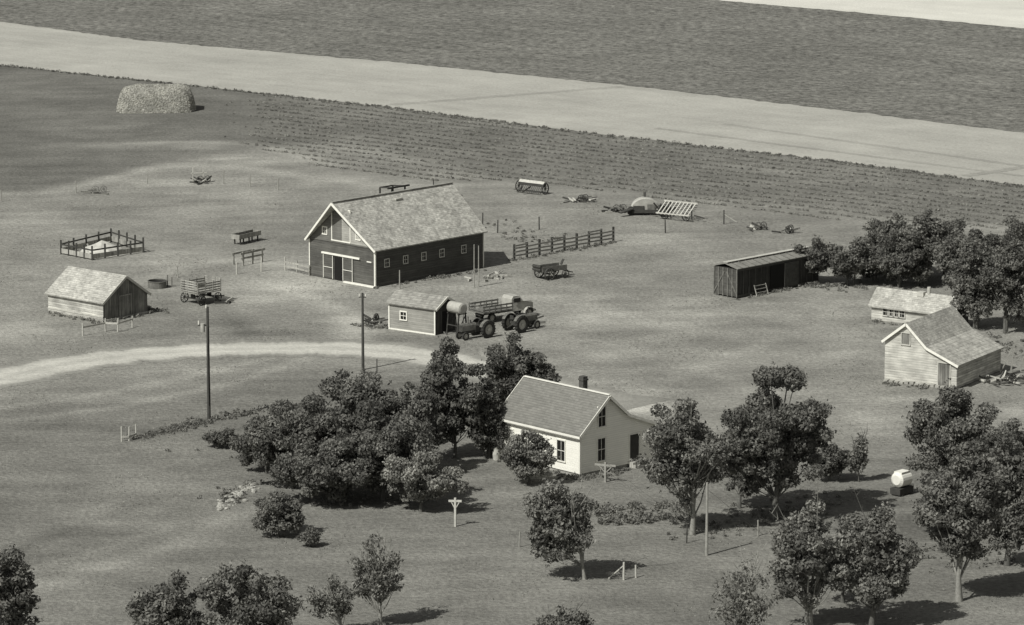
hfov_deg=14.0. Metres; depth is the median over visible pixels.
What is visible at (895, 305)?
chicken coop
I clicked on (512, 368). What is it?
deciduous tree
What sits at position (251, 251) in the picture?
cattle rack
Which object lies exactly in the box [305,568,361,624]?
young tree
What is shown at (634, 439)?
door
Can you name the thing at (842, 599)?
deciduous tree
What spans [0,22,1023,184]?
stubble field
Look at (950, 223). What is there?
shelterbelt tree
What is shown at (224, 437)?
shrub
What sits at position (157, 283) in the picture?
stock water tank
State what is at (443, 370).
deciduous tree
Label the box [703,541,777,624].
dying tree
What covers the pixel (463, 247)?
window
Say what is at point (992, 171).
field track
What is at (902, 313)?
window
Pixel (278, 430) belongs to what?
deciduous tree
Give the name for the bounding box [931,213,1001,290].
shelterbelt tree
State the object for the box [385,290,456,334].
tool shed
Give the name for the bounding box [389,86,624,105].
field track
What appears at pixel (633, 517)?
garden plants
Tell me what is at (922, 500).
deciduous tree
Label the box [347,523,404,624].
young tree
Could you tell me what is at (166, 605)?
deciduous tree
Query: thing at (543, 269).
manure spreader
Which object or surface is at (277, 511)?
shrub
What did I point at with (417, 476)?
lilac bush
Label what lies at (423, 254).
window
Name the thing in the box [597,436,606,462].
window
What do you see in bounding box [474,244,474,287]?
yard pole
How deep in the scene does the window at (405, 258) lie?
379.43 m
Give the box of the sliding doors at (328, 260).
[321,251,371,281]
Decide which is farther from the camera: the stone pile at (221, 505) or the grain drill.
the grain drill
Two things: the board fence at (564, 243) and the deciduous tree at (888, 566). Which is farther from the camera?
the board fence at (564, 243)
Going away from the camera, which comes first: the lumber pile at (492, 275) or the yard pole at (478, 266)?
the yard pole at (478, 266)
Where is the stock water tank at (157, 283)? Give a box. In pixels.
[147,275,172,288]
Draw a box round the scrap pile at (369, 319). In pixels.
[364,313,387,323]
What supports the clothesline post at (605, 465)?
on the ground
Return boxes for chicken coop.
[868,287,967,322]
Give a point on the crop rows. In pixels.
(645, 181)
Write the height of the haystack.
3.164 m
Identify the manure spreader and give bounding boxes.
[532,259,572,279]
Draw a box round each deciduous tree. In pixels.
[0,544,43,624]
[124,568,218,624]
[193,558,307,624]
[228,394,352,488]
[238,433,277,471]
[265,424,388,505]
[285,368,401,440]
[338,390,437,499]
[371,382,445,449]
[414,332,498,458]
[462,377,510,458]
[481,332,561,402]
[522,467,601,579]
[629,397,737,534]
[717,403,771,508]
[720,361,836,519]
[766,485,852,624]
[817,521,865,602]
[833,486,925,624]
[901,378,1001,476]
[908,466,964,520]
[911,428,1010,601]
[982,417,1023,479]
[987,426,1023,565]
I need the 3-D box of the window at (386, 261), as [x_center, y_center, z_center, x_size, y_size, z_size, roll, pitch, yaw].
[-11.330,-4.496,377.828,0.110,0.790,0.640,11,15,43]
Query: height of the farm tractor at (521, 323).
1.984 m
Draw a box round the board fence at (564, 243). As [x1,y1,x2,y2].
[513,227,613,258]
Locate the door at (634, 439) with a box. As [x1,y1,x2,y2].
[629,432,639,461]
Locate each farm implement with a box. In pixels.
[80,186,108,193]
[214,296,233,303]
[601,204,626,212]
[650,203,675,216]
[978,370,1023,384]
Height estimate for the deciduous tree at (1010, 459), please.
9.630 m
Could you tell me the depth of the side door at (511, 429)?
308.93 m
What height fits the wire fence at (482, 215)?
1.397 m
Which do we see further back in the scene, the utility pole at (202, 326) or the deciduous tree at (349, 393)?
the utility pole at (202, 326)
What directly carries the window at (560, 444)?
in the farmhouse
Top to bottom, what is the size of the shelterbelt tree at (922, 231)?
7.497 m
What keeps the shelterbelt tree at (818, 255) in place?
on the ground
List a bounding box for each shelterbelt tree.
[791,235,834,274]
[824,234,878,285]
[859,245,885,279]
[862,213,932,264]
[869,239,932,287]
[877,204,951,285]
[929,216,973,277]
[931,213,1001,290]
[949,235,1005,328]
[977,221,1023,332]
[983,211,1021,252]
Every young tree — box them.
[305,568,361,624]
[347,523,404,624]
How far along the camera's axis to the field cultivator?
423.16 m
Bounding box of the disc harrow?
[771,225,799,232]
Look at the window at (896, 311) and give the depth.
360.91 m
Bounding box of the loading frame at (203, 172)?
[191,167,206,183]
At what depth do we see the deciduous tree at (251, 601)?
255.84 m
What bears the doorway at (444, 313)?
in the tool shed at (417, 312)
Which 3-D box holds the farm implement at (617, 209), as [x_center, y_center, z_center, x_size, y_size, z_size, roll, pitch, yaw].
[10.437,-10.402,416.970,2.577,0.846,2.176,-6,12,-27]
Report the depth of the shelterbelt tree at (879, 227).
382.31 m
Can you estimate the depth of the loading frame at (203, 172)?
434.41 m
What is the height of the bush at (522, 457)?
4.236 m
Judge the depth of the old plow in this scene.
406.88 m
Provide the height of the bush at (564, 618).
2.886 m
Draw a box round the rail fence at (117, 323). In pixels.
[82,316,132,335]
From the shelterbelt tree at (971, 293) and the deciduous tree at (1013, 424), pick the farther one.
the shelterbelt tree at (971, 293)
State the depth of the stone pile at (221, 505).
297.87 m
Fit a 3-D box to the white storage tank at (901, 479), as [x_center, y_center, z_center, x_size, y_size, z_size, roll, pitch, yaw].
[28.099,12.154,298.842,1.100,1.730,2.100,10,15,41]
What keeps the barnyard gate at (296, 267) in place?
on the ground
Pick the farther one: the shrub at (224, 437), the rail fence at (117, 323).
the rail fence at (117, 323)
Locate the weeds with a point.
(236, 414)
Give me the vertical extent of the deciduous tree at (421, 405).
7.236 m
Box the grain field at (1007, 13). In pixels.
[722,0,1023,27]
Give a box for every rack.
[232,248,264,265]
[656,200,703,220]
[754,283,768,295]
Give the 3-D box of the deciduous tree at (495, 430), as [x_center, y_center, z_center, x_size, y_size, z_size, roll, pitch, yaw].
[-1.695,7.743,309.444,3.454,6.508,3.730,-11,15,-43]
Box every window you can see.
[384,258,389,267]
[399,311,406,320]
[403,255,407,263]
[421,252,426,260]
[439,248,444,257]
[461,244,466,253]
[556,438,565,462]
[597,405,606,427]
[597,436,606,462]
[882,309,889,316]
[887,309,894,316]
[893,310,899,317]
[898,311,905,318]
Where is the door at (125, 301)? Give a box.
[119,293,131,316]
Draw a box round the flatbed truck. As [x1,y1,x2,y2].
[468,293,535,321]
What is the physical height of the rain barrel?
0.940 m
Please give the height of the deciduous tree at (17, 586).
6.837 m
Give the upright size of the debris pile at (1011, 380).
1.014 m
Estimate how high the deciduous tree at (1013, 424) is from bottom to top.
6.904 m
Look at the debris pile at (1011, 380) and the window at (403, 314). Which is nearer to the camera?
the debris pile at (1011, 380)
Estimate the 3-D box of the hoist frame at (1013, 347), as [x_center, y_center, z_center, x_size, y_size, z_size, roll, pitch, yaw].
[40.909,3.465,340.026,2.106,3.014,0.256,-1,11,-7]
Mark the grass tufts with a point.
(470, 350)
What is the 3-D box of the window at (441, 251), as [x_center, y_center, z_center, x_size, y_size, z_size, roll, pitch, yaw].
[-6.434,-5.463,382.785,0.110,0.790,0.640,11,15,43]
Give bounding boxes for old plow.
[746,221,767,230]
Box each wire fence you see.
[0,170,278,201]
[433,180,497,232]
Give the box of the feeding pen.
[60,228,143,259]
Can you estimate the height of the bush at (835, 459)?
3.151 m
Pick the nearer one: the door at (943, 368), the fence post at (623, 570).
the fence post at (623, 570)
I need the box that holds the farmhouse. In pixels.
[499,375,657,475]
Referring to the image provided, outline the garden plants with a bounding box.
[592,499,690,525]
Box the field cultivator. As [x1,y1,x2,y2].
[562,194,596,202]
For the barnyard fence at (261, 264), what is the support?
on the ground
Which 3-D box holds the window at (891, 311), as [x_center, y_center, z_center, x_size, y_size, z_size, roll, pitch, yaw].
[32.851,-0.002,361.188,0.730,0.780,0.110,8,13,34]
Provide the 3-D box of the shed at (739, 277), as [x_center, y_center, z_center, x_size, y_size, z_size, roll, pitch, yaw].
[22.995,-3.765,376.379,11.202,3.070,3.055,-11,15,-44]
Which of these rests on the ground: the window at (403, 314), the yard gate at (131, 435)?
the yard gate at (131, 435)
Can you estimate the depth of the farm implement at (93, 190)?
428.19 m
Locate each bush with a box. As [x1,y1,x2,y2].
[381,444,469,512]
[499,429,559,484]
[532,600,594,624]
[810,441,849,480]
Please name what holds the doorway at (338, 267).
in the barn
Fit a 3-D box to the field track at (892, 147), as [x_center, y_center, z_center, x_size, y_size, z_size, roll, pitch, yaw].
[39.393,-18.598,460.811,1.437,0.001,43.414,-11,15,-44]
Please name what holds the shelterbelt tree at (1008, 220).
on the ground
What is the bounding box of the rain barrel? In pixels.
[493,447,499,460]
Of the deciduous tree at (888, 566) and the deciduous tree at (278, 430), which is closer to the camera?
the deciduous tree at (888, 566)
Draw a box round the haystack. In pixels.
[116,83,195,113]
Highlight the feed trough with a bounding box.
[231,229,260,244]
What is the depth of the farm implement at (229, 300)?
369.89 m
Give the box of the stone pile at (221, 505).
[216,480,259,510]
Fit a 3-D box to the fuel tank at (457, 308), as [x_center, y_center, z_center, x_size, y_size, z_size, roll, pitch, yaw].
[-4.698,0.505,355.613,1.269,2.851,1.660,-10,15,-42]
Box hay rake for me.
[189,175,211,184]
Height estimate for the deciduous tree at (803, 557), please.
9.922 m
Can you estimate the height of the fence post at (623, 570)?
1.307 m
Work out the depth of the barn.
381.02 m
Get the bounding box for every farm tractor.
[456,317,495,340]
[501,306,539,332]
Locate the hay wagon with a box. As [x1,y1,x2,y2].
[180,275,224,305]
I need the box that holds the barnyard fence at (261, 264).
[236,257,285,273]
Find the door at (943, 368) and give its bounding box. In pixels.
[937,362,950,385]
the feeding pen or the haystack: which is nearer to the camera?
the feeding pen
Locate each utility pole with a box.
[198,305,210,418]
[359,293,365,369]
[705,482,707,555]
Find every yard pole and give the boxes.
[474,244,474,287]
[478,246,478,286]
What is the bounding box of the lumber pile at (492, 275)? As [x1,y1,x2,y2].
[464,270,511,280]
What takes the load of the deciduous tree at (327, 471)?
on the ground
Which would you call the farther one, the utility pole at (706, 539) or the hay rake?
the hay rake
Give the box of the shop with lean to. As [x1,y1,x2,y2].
[881,306,1003,388]
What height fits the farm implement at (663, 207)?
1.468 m
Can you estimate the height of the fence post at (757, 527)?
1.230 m
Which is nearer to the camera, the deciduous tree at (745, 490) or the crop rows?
the deciduous tree at (745, 490)
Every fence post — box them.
[623,562,624,579]
[757,520,758,535]
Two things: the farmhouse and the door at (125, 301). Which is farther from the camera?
the door at (125, 301)
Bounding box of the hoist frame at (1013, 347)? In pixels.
[1001,337,1023,372]
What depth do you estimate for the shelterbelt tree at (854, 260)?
376.73 m
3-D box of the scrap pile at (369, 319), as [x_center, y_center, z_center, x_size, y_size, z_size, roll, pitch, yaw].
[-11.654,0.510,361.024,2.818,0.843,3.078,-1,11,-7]
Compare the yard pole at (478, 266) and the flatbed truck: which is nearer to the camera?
the flatbed truck
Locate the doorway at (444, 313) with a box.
[442,310,447,332]
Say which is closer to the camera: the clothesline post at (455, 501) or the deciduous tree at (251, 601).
the deciduous tree at (251, 601)
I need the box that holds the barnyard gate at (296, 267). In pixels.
[285,260,309,275]
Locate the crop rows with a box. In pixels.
[224,94,1023,228]
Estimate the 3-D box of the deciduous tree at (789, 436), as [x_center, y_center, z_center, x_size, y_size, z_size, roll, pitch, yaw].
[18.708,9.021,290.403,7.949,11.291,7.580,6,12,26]
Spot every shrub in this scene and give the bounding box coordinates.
[200,427,239,446]
[251,489,305,536]
[296,526,322,546]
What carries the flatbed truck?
on the ground
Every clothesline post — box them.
[448,498,461,526]
[595,462,615,481]
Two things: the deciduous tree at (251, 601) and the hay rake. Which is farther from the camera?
the hay rake
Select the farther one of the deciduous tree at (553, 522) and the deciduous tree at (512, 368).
the deciduous tree at (512, 368)
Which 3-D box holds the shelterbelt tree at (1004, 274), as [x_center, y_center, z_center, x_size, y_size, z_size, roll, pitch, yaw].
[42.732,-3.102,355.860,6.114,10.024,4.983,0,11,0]
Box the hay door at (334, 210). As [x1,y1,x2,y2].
[331,210,350,243]
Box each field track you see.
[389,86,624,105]
[654,128,1023,175]
[722,123,1023,166]
[962,166,1023,176]
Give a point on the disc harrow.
(786, 229)
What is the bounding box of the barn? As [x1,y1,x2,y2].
[304,182,487,287]
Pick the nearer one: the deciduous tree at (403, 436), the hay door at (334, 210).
the deciduous tree at (403, 436)
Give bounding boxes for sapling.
[846,429,870,481]
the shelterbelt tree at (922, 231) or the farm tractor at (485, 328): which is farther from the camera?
the shelterbelt tree at (922, 231)
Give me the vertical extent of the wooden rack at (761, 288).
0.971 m
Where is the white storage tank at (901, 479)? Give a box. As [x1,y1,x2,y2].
[890,469,913,496]
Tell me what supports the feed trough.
on the ground
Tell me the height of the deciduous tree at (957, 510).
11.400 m
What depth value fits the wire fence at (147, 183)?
431.47 m
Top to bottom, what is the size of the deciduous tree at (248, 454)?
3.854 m
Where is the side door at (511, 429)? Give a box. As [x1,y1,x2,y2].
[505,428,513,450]
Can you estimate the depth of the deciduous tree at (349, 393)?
302.86 m
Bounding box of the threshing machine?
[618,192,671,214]
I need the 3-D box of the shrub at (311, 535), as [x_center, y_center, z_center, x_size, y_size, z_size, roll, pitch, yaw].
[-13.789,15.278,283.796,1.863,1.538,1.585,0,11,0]
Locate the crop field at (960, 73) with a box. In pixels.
[0,0,1023,131]
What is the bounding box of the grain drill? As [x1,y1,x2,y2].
[514,179,548,194]
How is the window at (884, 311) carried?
in the chicken coop
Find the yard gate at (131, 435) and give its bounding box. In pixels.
[121,424,136,441]
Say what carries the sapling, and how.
on the ground
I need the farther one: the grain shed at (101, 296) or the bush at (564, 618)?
the grain shed at (101, 296)
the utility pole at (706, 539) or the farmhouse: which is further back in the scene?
the farmhouse
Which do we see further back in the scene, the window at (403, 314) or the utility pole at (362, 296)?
the window at (403, 314)
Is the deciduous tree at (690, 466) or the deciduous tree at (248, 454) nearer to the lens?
the deciduous tree at (690, 466)
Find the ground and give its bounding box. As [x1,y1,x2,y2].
[0,1,1023,624]
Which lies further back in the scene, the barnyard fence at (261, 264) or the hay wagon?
the barnyard fence at (261, 264)
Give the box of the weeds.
[0,64,1023,573]
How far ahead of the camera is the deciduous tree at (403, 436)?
295.04 m
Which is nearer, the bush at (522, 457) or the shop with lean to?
the bush at (522, 457)
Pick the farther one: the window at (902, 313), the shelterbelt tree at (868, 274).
the shelterbelt tree at (868, 274)
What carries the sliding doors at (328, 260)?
in the barn
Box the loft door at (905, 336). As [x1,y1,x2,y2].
[900,332,910,345]
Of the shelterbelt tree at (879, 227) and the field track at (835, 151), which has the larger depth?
the field track at (835, 151)
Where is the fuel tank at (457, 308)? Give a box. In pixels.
[446,301,466,334]
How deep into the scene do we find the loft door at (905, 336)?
335.67 m
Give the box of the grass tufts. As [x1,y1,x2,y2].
[0,202,1022,624]
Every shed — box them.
[44,266,150,321]
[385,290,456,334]
[713,246,818,297]
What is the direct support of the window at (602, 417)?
in the farmhouse
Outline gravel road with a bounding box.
[0,339,668,409]
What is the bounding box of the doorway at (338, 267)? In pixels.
[334,257,342,280]
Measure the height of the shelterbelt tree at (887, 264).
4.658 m
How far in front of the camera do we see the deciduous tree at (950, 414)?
294.58 m
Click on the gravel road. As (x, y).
(32, 370)

